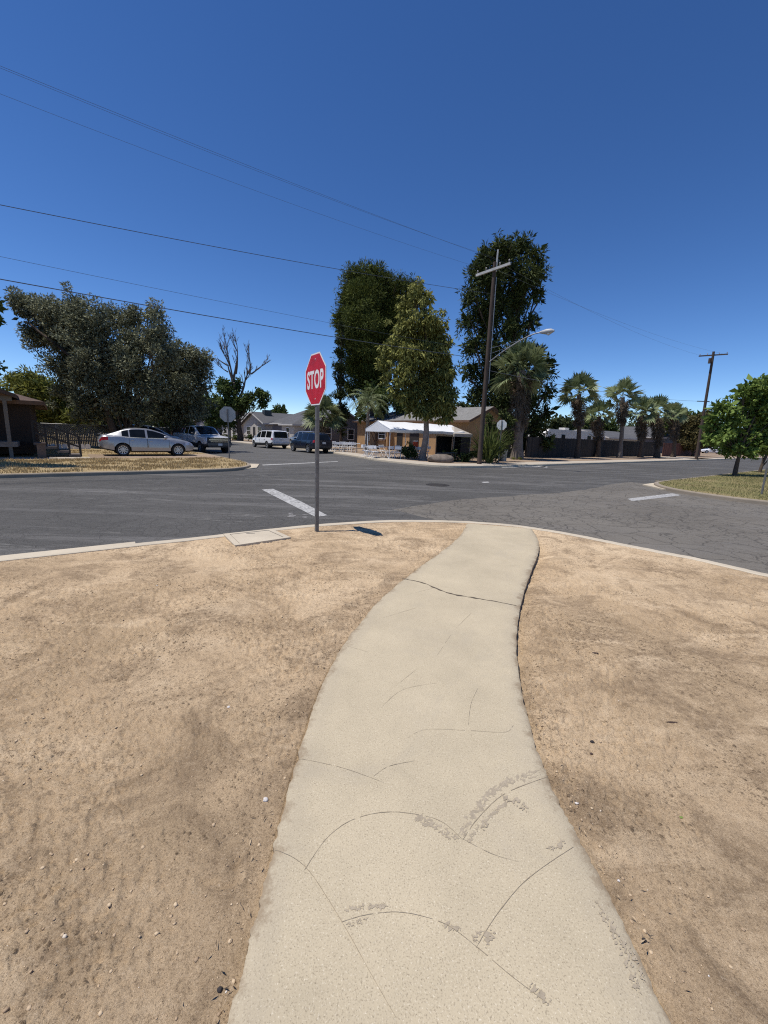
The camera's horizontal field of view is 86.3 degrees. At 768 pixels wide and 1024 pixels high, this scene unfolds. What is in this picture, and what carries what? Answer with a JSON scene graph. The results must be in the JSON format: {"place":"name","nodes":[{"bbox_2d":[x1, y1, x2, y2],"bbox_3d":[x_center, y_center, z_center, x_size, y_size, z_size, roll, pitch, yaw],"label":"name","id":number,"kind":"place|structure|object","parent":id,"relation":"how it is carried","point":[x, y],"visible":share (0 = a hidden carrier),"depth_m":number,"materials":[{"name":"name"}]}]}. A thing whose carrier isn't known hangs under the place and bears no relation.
{"place":"outdoors","nodes":[
{"label":"outdoors","id":0,"kind":"place"},
{"bbox_2d":[0,457,89,458],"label":"pavement","id":1,"kind":"structure","parent":0,"point":[42,458],"depth_m":18.59,"materials":[{"name":"beige concrete"}]},
{"bbox_2d":[46,448,197,453],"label":"dry grass","id":2,"kind":"structure","parent":0,"point":[75,451],"depth_m":24.16,"materials":[{"name":"plant"}]},
{"bbox_2d":[0,432,246,473],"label":"dry lot","id":3,"kind":"structure","parent":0,"point":[96,447],"depth_m":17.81,"materials":[{"name":"plant"}]},
{"bbox_2d":[0,297,7,375],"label":"shade tree","id":4,"kind":"object","parent":3,"relation":"on","point":[2,309],"visible":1,"depth_m":14.22,"materials":[{"name":"green plant"}]},
{"bbox_2d":[0,389,81,457],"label":"brown house","id":5,"kind":"structure","parent":3,"relation":"on","point":[19,433],"depth_m":19.26,"materials":[{"name":"brown wood"}]},
{"bbox_2d":[0,364,101,433],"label":"tree","id":6,"kind":"object","parent":3,"relation":"on","point":[30,383],"visible":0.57,"depth_m":37.99,"materials":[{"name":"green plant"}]},
{"bbox_2d":[45,444,90,448],"bbox_3d":[-21.389,-4.108,25.507,5.080,0.316,0.040,-6,14,-38],"label":"garden edging","id":7,"kind":"object","parent":3,"relation":"on","point":[83,446],"visible":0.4,"depth_m":26.45,"materials":[{"name":"white paint"}]},
{"bbox_2d":[3,281,184,443],"bbox_3d":[-19.446,-9.468,27.456,12.138,10.967,6.218,2,11,0],"label":"olive tree","id":8,"kind":"object","parent":3,"relation":"on","point":[88,356],"visible":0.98,"depth_m":26.79,"materials":[{"name":"green plant"}]},
{"bbox_2d":[37,423,168,446],"bbox_3d":[-23.359,-5.229,27.608,16.030,1.614,0.084,-6,14,-38],"label":"chain link fence","id":9,"kind":"object","parent":3,"relation":"on","point":[68,430],"visible":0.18,"depth_m":28.84,"materials":[{"name":"metal"}]},
{"bbox_2d":[118,424,180,438],"bbox_3d":[-17.517,-5.628,30.498,4.660,1.720,2.159,-5,13,-32],"label":"parked car","id":10,"kind":"object","parent":3,"relation":"on","point":[159,430],"visible":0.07,"depth_m":30.11,"materials":[{"name":"metal"}]},
{"bbox_2d":[95,392,225,436],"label":"shade tree","id":11,"kind":"object","parent":3,"relation":"on","point":[213,419],"visible":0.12,"depth_m":44.89,"materials":[{"name":"green plant"}]},
{"bbox_2d":[145,335,219,434],"bbox_3d":[-15.242,-8.766,30.889,5.457,8.422,5.088,-2,11,-20],"label":"olive tree","id":12,"kind":"object","parent":3,"relation":"on","point":[185,391],"visible":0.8,"depth_m":30.31,"materials":[{"name":"green plant"}]},
{"bbox_2d":[220,406,235,457],"bbox_3d":[-8.527,-4.277,22.459,0.820,2.919,0.065,-5,13,-32],"label":"stop sign","id":13,"kind":"object","parent":3,"relation":"on","point":[227,415],"visible":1,"depth_m":22.31,"materials":[{"name":"metal"}]},
{"bbox_2d":[87,454,223,457],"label":"driveway","id":14,"kind":"structure","parent":0,"point":[148,455],"depth_m":22.32,"materials":[{"name":"concrete"}]},
{"bbox_2d":[97,428,193,455],"bbox_3d":[-13.234,-3.940,22.921,4.568,1.483,2.140,-6,14,-38],"label":"parked car","id":15,"kind":"object","parent":14,"relation":"on","point":[140,440],"visible":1,"depth_m":22.05,"materials":[{"name":"metal"}]},
{"bbox_2d":[195,420,221,433],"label":"cream house","id":16,"kind":"structure","parent":0,"point":[199,423],"depth_m":88.27,"materials":[{"name":"grey paint"}]},
{"bbox_2d":[222,413,246,438],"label":"cream house","id":17,"kind":"structure","parent":0,"point":[230,431],"depth_m":72.87,"materials":[{"name":"paint"}]},
{"bbox_2d":[241,411,292,439],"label":"cream house","id":18,"kind":"structure","parent":0,"point":[255,423],"depth_m":64.06,"materials":[{"name":"paint"}]},
{"bbox_2d":[262,410,271,415],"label":"rooftop cooler","id":19,"kind":"object","parent":18,"relation":"on","point":[267,412],"visible":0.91,"depth_m":63.95,"materials":[{"name":"metal"}]},
{"bbox_2d":[192,442,405,467],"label":"side road","id":20,"kind":"structure","parent":0,"point":[261,455],"depth_m":27.48,"materials":[{"name":"grey asphalt"}]},
{"bbox_2d":[173,426,231,452],"bbox_3d":[-13.754,-5.535,30.870,5.990,1.898,2.259,12,14,41],"label":"pickup truck","id":21,"kind":"object","parent":20,"relation":"on","point":[202,438],"visible":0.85,"depth_m":29.48,"materials":[{"name":"metal"}]},
{"bbox_2d":[252,430,289,448],"bbox_3d":[-11.613,-7.422,41.567,2.231,1.790,5.220,-7,14,-40],"label":"minivan","id":22,"kind":"object","parent":20,"relation":"on","point":[268,438],"visible":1,"depth_m":39.95,"materials":[{"name":"metal"}]},
{"bbox_2d":[265,461,337,464],"bbox_3d":[-4.422,-2.717,22.752,0.426,0.001,5.920,10,13,35],"label":"road line","id":23,"kind":"object","parent":20,"relation":"on","point":[296,463],"visible":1,"depth_m":22.20,"materials":[{"name":"paint"}]},
{"bbox_2d":[290,432,331,452],"bbox_3d":[-6.381,-6.020,35.289,2.159,1.720,4.660,-7,14,-39],"label":"sport utility vehicle","id":24,"kind":"object","parent":20,"relation":"on","point":[306,440],"visible":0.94,"depth_m":33.97,"materials":[{"name":"metal"}]},
{"bbox_2d":[268,408,357,445],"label":"grey house","id":25,"kind":"structure","parent":0,"point":[291,425],"depth_m":51.29,"materials":[{"name":"paint"}]},
{"bbox_2d":[347,429,353,439],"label":"window","id":26,"kind":"structure","parent":25,"relation":"in","point":[350,432],"depth_m":51.67,"materials":[{"name":"white glass"}]},
{"bbox_2d":[0,522,767,1023],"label":"dirt","id":27,"kind":"structure","parent":0,"point":[210,660],"depth_m":2.15,"materials":[{"name":"brown soil"}]},
{"bbox_2d":[223,529,290,546],"bbox_3d":[-1.958,0.418,6.165,0.844,0.122,0.724,-7,14,-40],"label":"utility box lid","id":28,"kind":"object","parent":27,"relation":"on","point":[244,538],"visible":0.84,"depth_m":6.11,"materials":[{"name":"concrete"}]},
{"bbox_2d":[305,352,325,531],"bbox_3d":[-1.058,-0.961,6.436,0.065,2.911,0.762,-5,13,-33],"label":"stop sign","id":29,"kind":"object","parent":27,"relation":"on","point":[315,371],"visible":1,"depth_m":6.32,"materials":[{"name":"metal"}]},
{"bbox_2d":[0,523,763,1023],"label":"grit","id":30,"kind":"object","parent":27,"relation":"on","point":[156,933],"visible":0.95,"depth_m":1.52,"materials":[{"name":"brown gravel"}]},
{"bbox_2d":[180,533,698,1022],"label":"leaf litter","id":31,"kind":"object","parent":27,"relation":"on","point":[270,823],"visible":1,"depth_m":1.49,"materials":[{"name":"brown plant"}]},
{"bbox_2d":[0,458,767,555],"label":"road","id":32,"kind":"structure","parent":0,"point":[38,514],"depth_m":10.92,"materials":[{"name":"grey asphalt"}]},
{"bbox_2d":[0,542,134,557],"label":"gutter","id":33,"kind":"object","parent":32,"relation":"on","point":[65,549],"visible":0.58,"depth_m":5.25,"materials":[{"name":"concrete"}]},
{"bbox_2d":[0,451,250,477],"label":"kerb","id":34,"kind":"structure","parent":32,"relation":"on","point":[53,474],"depth_m":14.31,"materials":[{"name":"grey concrete"}]},
{"bbox_2d":[262,489,326,515],"bbox_3d":[-2.355,-0.297,10.302,0.371,0.001,4.344,-4,12,-30],"label":"stop line","id":35,"kind":"object","parent":32,"relation":"on","point":[295,502],"visible":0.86,"depth_m":10.08,"materials":[{"name":"paint"}]},
{"bbox_2d":[0,520,767,576],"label":"kerb","id":36,"kind":"structure","parent":32,"relation":"on","point":[307,526],"depth_m":5.95,"materials":[{"name":"concrete"}]},
{"bbox_2d":[426,483,448,486],"bbox_3d":[1.917,-0.946,14.658,0.860,0.062,0.860,2,11,0],"label":"manhole cover","id":37,"kind":"object","parent":32,"relation":"on","point":[436,484],"visible":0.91,"depth_m":14.63,"materials":[{"name":"metal"}]},
{"bbox_2d":[231,441,767,467],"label":"kerb","id":38,"kind":"structure","parent":32,"relation":"on","point":[458,466],"depth_m":28.04,"materials":[{"name":"concrete"}]},
{"bbox_2d":[654,469,767,504],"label":"kerb","id":39,"kind":"structure","parent":32,"relation":"on","point":[723,497],"depth_m":13.76,"materials":[{"name":"beige concrete"}]},
{"bbox_3d":[-28.967,-4.802,-2.958,1.541,12.300,1.901,2,11,0],"label":"utility pole","id":40,"kind":"object","parent":32,"relation":"on","visible":0},
{"bbox_2d":[1,68,458,245],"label":"power line","id":41,"kind":"object","parent":40,"relation":"attached to","point":[207,151],"visible":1,"depth_m":13.72,"materials":[{"name":"metal"}]},
{"bbox_2d":[0,0,767,427],"label":"sky","id":42,"kind":"structure","parent":0,"point":[631,136],"materials":[{"name":"blue"}]},
{"bbox_2d":[227,523,670,1023],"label":"path","id":43,"kind":"structure","parent":0,"point":[553,940],"depth_m":1.56,"materials":[{"name":"concrete"}]},
{"bbox_2d":[276,610,573,1016],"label":"path scratches","id":44,"kind":"object","parent":43,"relation":"on","point":[456,833],"visible":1,"depth_m":1.50,"materials":[{"name":"grey concrete"}]},
{"bbox_2d":[402,578,516,605],"bbox_3d":[0.707,0.821,4.192,1.256,0.001,0.130,9,13,32],"label":"path crack","id":45,"kind":"object","parent":43,"relation":"on","point":[456,594],"visible":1,"depth_m":4.13,"materials":[{"name":"grey concrete"}]},
{"bbox_2d":[343,770,645,1004],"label":"path smears","id":46,"kind":"object","parent":43,"relation":"on","point":[487,934],"visible":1,"depth_m":1.62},
{"bbox_2d":[237,441,728,464],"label":"pavement","id":47,"kind":"structure","parent":0,"point":[393,459],"depth_m":29.68,"materials":[{"name":"beige concrete"}]},
{"bbox_2d":[231,439,764,463],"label":"corner lot","id":48,"kind":"structure","parent":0,"point":[558,459],"depth_m":37.79,"materials":[{"name":"soil"}]},
{"bbox_2d":[203,327,271,440],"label":"dying oak","id":49,"kind":"object","parent":48,"relation":"on","point":[238,404],"visible":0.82,"depth_m":57.44,"materials":[{"name":"green plant"}]},
{"bbox_2d":[222,432,252,440],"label":"bush","id":50,"kind":"object","parent":48,"relation":"on","point":[234,437],"visible":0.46,"depth_m":61.18,"materials":[{"name":"green plant"}]},
{"bbox_2d":[272,403,288,413],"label":"distant tree","id":51,"kind":"object","parent":48,"relation":"on","point":[278,408],"visible":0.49,"depth_m":87.28,"materials":[{"name":"green plant"}]},
{"bbox_2d":[289,430,312,441],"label":"parked car","id":52,"kind":"object","parent":48,"relation":"on","point":[297,434],"visible":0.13,"depth_m":44.67,"materials":[{"name":"metal"}]},
{"bbox_2d":[301,393,344,432],"bbox_3d":[-5.942,-8.859,40.034,4.688,5.529,4.394,2,11,0],"label":"fan palm","id":53,"kind":"object","parent":48,"relation":"on","point":[333,420],"visible":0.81,"depth_m":39.41,"materials":[{"name":"green plant"}]},
{"bbox_2d":[329,321,350,447],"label":"cypress tree","id":54,"kind":"object","parent":48,"relation":"on","point":[339,379],"visible":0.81,"depth_m":43.93,"materials":[{"name":"green plant"}]},
{"bbox_2d":[346,382,389,451],"bbox_3d":[-1.390,-8.178,35.609,3.838,6.142,3.790,2,11,0],"label":"queen palm","id":55,"kind":"object","parent":48,"relation":"on","point":[366,399],"visible":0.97,"depth_m":35.40,"materials":[{"name":"green plant"}]},
{"bbox_2d":[329,257,418,416],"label":"tree","id":56,"kind":"object","parent":48,"relation":"on","point":[368,302],"visible":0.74,"depth_m":45.16,"materials":[{"name":"green plant"}]},
{"bbox_2d":[354,379,405,445],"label":"palm tree","id":57,"kind":"object","parent":48,"relation":"on","point":[390,402],"visible":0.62,"depth_m":44.32,"materials":[{"name":"green plant"}]},
{"bbox_2d":[399,441,418,458],"bbox_3d":[1.708,-4.157,28.038,1.242,1.460,1.188,10,13,36],"label":"bush","id":58,"kind":"object","parent":48,"relation":"on","point":[407,453],"visible":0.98,"depth_m":27.98,"materials":[{"name":"green plant"}]},
{"bbox_2d":[365,421,464,457],"bbox_3d":[2.404,-5.283,30.204,7.340,2.518,2.740,-6,14,-38],"label":"canopy tent","id":59,"kind":"object","parent":48,"relation":"on","point":[394,427],"visible":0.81,"depth_m":28.57,"materials":[{"name":"white fabric"}]},
{"bbox_2d":[374,276,460,459],"bbox_3d":[2.182,-8.913,26.378,5.754,11.481,3.807,0,11,-11],"label":"gum tree","id":60,"kind":"object","parent":48,"relation":"on","point":[424,397],"visible":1,"depth_m":25.83,"materials":[{"name":"green plant"}]},
{"bbox_2d":[352,406,505,456],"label":"tan house","id":61,"kind":"structure","parent":48,"relation":"on","point":[467,418],"depth_m":40.27,"materials":[{"name":"paint"}]},
{"bbox_2d":[378,432,385,438],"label":"window","id":62,"kind":"structure","parent":61,"relation":"in","point":[381,435],"depth_m":44.79,"materials":[{"name":"white glass"}]},
{"bbox_2d":[396,433,402,450],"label":"door","id":63,"kind":"structure","parent":61,"relation":"in","point":[399,435],"depth_m":42.53,"materials":[{"name":"brown metal"}]},
{"bbox_2d":[409,433,418,451],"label":"door","id":64,"kind":"structure","parent":61,"relation":"in","point":[413,436],"depth_m":40.79,"materials":[{"name":"brown wood"}]},
{"bbox_2d":[427,454,453,462],"bbox_3d":[3.594,-3.334,25.864,1.704,0.639,1.020,2,11,0],"label":"boulder","id":65,"kind":"object","parent":48,"relation":"on","point":[442,458],"visible":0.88,"depth_m":25.52,"materials":[{"name":"beige stone"}]},
{"bbox_2d":[442,448,458,457],"bbox_3d":[4.943,-4.336,30.688,1.442,1.057,0.598,-1,11,-14],"label":"bush","id":66,"kind":"object","parent":48,"relation":"on","point":[452,451],"visible":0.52,"depth_m":30.66,"materials":[{"name":"green plant"}]},
{"bbox_2d":[435,427,471,456],"bbox_3d":[5.379,-5.440,31.906,2.050,2.400,2.050,-6,14,-38],"label":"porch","id":67,"kind":"object","parent":48,"relation":"on","point":[445,442],"visible":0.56,"depth_m":32.23,"materials":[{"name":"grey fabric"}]},
{"bbox_2d":[453,450,477,461],"bbox_3d":[5.392,-3.596,26.949,1.892,1.015,1.097,2,11,0],"label":"bush","id":68,"kind":"object","parent":48,"relation":"on","point":[465,457],"visible":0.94,"depth_m":26.76,"materials":[{"name":"green plant"}]},
{"bbox_2d":[459,417,515,462],"bbox_3d":[6.920,-4.771,26.604,5.021,3.254,5.105,-1,11,-15],"label":"spiky plant","id":69,"kind":"object","parent":48,"relation":"on","point":[491,451],"visible":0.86,"depth_m":26.07,"materials":[{"name":"green plant"}]},
{"bbox_2d":[476,249,510,463],"bbox_3d":[6.061,-8.703,24.153,0.335,12.327,2.350,-6,14,-38],"label":"utility pole","id":70,"kind":"object","parent":48,"relation":"on","point":[495,268],"visible":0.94,"depth_m":23.94,"materials":[{"name":"wood"}]},
{"bbox_2d":[0,256,480,350],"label":"telephone cable","id":71,"kind":"object","parent":70,"relation":"attached to","point":[210,299],"visible":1,"depth_m":14.27,"materials":[{"name":"metal"}]},
{"bbox_2d":[1,94,479,267],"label":"power line","id":72,"kind":"object","parent":70,"relation":"attached to","point":[211,174],"visible":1,"depth_m":14.51,"materials":[{"name":"metal"}]},
{"bbox_2d":[0,279,481,358],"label":"telephone cable","id":73,"kind":"object","parent":70,"relation":"attached to","point":[212,316],"visible":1,"depth_m":14.43,"materials":[{"name":"metal"}]},
{"bbox_2d":[1,205,490,293],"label":"service wire","id":74,"kind":"object","parent":70,"relation":"attached to","point":[217,247],"visible":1,"depth_m":14.30,"materials":[{"name":"black metal"}]},
{"bbox_2d":[1,66,504,262],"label":"power line","id":75,"kind":"object","parent":70,"relation":"attached to","point":[222,155],"visible":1,"depth_m":13.07,"materials":[{"name":"metal"}]},
{"bbox_2d":[489,329,554,361],"bbox_3d":[7.586,-9.269,22.857,3.551,1.473,0.272,9,13,34],"label":"street lamp","id":76,"kind":"object","parent":70,"relation":"attached to","point":[548,332],"visible":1,"depth_m":22.38,"materials":[{"name":"metal"}]},
{"bbox_2d":[492,371,684,400],"bbox_3d":[21.368,-10.485,35.481,38.262,1.106,0.022,-6,13,-36],"label":"telephone cable","id":77,"kind":"object","parent":70,"relation":"attached to","point":[582,388],"visible":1,"depth_m":30.34,"materials":[{"name":"metal"}]},
{"bbox_2d":[484,409,517,455],"bbox_3d":[8.058,-5.391,29.161,2.696,3.905,1.834,2,11,0],"label":"bush","id":78,"kind":"object","parent":48,"relation":"on","point":[510,420],"visible":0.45,"depth_m":28.75,"materials":[{"name":"green plant"}]},
{"bbox_2d":[497,420,506,463],"bbox_3d":[7.423,-4.406,26.196,0.620,2.884,0.065,8,12,31],"label":"stop sign","id":79,"kind":"object","parent":48,"relation":"on","point":[501,422],"visible":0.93,"depth_m":26.02,"materials":[{"name":"metal"}]},
{"bbox_2d":[499,449,507,460],"bbox_3d":[8.643,-4.160,29.688,0.640,0.930,0.640,2,11,0],"label":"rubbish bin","id":80,"kind":"object","parent":48,"relation":"on","point":[504,458],"visible":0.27,"depth_m":29.50,"materials":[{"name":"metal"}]},
{"bbox_2d":[454,228,560,456],"bbox_3d":[11.177,-14.511,36.565,10.515,20.189,5.653,2,11,0],"label":"bunya pine","id":81,"kind":"object","parent":48,"relation":"on","point":[511,303],"visible":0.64,"depth_m":35.59,"materials":[{"name":"green plant"}]},
{"bbox_2d":[487,337,552,459],"bbox_3d":[10.685,-8.880,32.414,4.604,9.535,5.131,12,14,42],"label":"fan palm","id":82,"kind":"object","parent":48,"relation":"on","point":[519,353],"visible":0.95,"depth_m":31.84,"materials":[{"name":"green plant"}]},
{"bbox_2d":[548,414,581,429],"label":"distant tree","id":83,"kind":"object","parent":48,"relation":"on","point":[556,421],"visible":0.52,"depth_m":67.26,"materials":[{"name":"green plant"}]},
{"bbox_2d":[528,428,604,439],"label":"travel trailer","id":84,"kind":"object","parent":48,"relation":"on","point":[564,433],"visible":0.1,"depth_m":47.97,"materials":[{"name":"white paint"}]},
{"bbox_2d":[554,369,602,457],"bbox_3d":[18.213,-9.263,38.865,4.532,8.414,4.046,-4,12,-28],"label":"fan palm","id":85,"kind":"object","parent":48,"relation":"on","point":[578,402],"visible":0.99,"depth_m":38.43,"materials":[{"name":"green plant"}]},
{"bbox_2d":[524,436,654,457],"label":"wooden fence","id":86,"kind":"object","parent":48,"relation":"on","point":[565,447],"visible":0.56,"depth_m":42.97,"materials":[{"name":"brown wood"}]},
{"bbox_2d":[584,398,616,456],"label":"fan palm","id":87,"kind":"object","parent":48,"relation":"on","point":[597,426],"visible":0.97,"depth_m":43.64,"materials":[{"name":"green plant"}]},
{"bbox_2d":[582,413,619,431],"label":"distant tree","id":88,"kind":"object","parent":48,"relation":"on","point":[612,426],"visible":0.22,"depth_m":69.91,"materials":[{"name":"green plant"}]},
{"bbox_2d":[574,429,638,440],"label":"grey roofed house","id":89,"kind":"structure","parent":48,"relation":"on","point":[611,435],"depth_m":62.15,"materials":[{"name":"beige paint"}]},
{"bbox_2d":[603,376,645,457],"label":"fan palm","id":90,"kind":"object","parent":48,"relation":"on","point":[627,386],"visible":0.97,"depth_m":43.39,"materials":[{"name":"green plant"}]},
{"bbox_2d":[627,394,661,457],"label":"fan palm","id":91,"kind":"object","parent":48,"relation":"on","point":[642,423],"visible":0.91,"depth_m":46.88,"materials":[{"name":"green plant"}]},
{"bbox_2d":[617,427,679,452],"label":"grey roofed house","id":92,"kind":"structure","parent":48,"relation":"on","point":[629,431],"depth_m":77.44,"materials":[{"name":"paint"}]},
{"bbox_2d":[640,394,679,457],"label":"fan palm","id":93,"kind":"object","parent":48,"relation":"on","point":[657,429],"visible":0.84,"depth_m":48.42,"materials":[{"name":"green plant"}]},
{"bbox_2d":[660,402,688,456],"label":"fan palm","id":94,"kind":"object","parent":48,"relation":"on","point":[674,428],"visible":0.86,"depth_m":52.48,"materials":[{"name":"green plant"}]},
{"bbox_2d":[662,443,700,455],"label":"wooden fence","id":95,"kind":"object","parent":48,"relation":"on","point":[667,449],"visible":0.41,"depth_m":59.52,"materials":[{"name":"red wood"}]},
{"bbox_2d":[660,407,711,439],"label":"shade tree","id":96,"kind":"object","parent":48,"relation":"on","point":[689,414],"visible":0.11,"depth_m":72.34,"materials":[{"name":"green plant"}]},
{"bbox_2d":[677,409,716,455],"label":"bronze tree","id":97,"kind":"object","parent":48,"relation":"on","point":[689,429],"visible":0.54,"depth_m":59.86,"materials":[{"name":"brown plant"}]},
{"bbox_2d":[701,447,718,453],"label":"parked car","id":98,"kind":"object","parent":48,"relation":"on","point":[707,450],"visible":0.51,"depth_m":89.69,"materials":[{"name":"metal"}]},
{"bbox_2d":[695,351,727,460],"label":"utility pole","id":99,"kind":"object","parent":48,"relation":"on","point":[710,362],"visible":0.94,"depth_m":46.60,"materials":[{"name":"wood"}]},
{"bbox_2d":[393,482,767,573],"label":"road","id":100,"kind":"structure","parent":0,"point":[732,533],"depth_m":9.38,"materials":[{"name":"grey asphalt"}]},
{"bbox_2d":[629,493,678,500],"bbox_3d":[8.886,-0.493,13.420,3.703,0.001,0.395,-5,13,-34],"label":"stop line","id":101,"kind":"object","parent":100,"relation":"on","point":[652,497],"visible":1,"depth_m":13.33,"materials":[{"name":"paint"}]},
{"bbox_2d":[643,483,665,489],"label":"kerb ramp","id":102,"kind":"structure","parent":100,"relation":"on","point":[652,485],"depth_m":16.61,"materials":[{"name":"concrete"}]},
{"bbox_2d":[659,470,767,500],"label":"turf lot","id":103,"kind":"structure","parent":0,"point":[726,487],"depth_m":16.85,"materials":[{"name":"green plant"}]},
{"bbox_2d":[698,373,767,475],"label":"young street tree","id":104,"kind":"object","parent":103,"relation":"on","point":[727,422],"visible":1,"depth_m":22.32,"materials":[{"name":"green plant"}]},
{"bbox_2d":[758,454,767,471],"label":"young street tree","id":105,"kind":"object","parent":103,"relation":"on","point":[763,462],"visible":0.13,"depth_m":26.78,"materials":[{"name":"brown plant"}]},
{"bbox_2d":[761,460,767,493],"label":"stop sign","id":106,"kind":"object","parent":103,"relation":"on","point":[764,479],"visible":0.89,"depth_m":14.12,"materials":[{"name":"metal"}]},
{"label":"ground","id":107,"kind":"structure","parent":0,"visible":0},
{"bbox_2d":[0,377,719,448],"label":"distant woods","id":108,"kind":"object","parent":107,"relation":"on","point":[631,424],"depth_m":71.20,"materials":[{"name":"green plant"}]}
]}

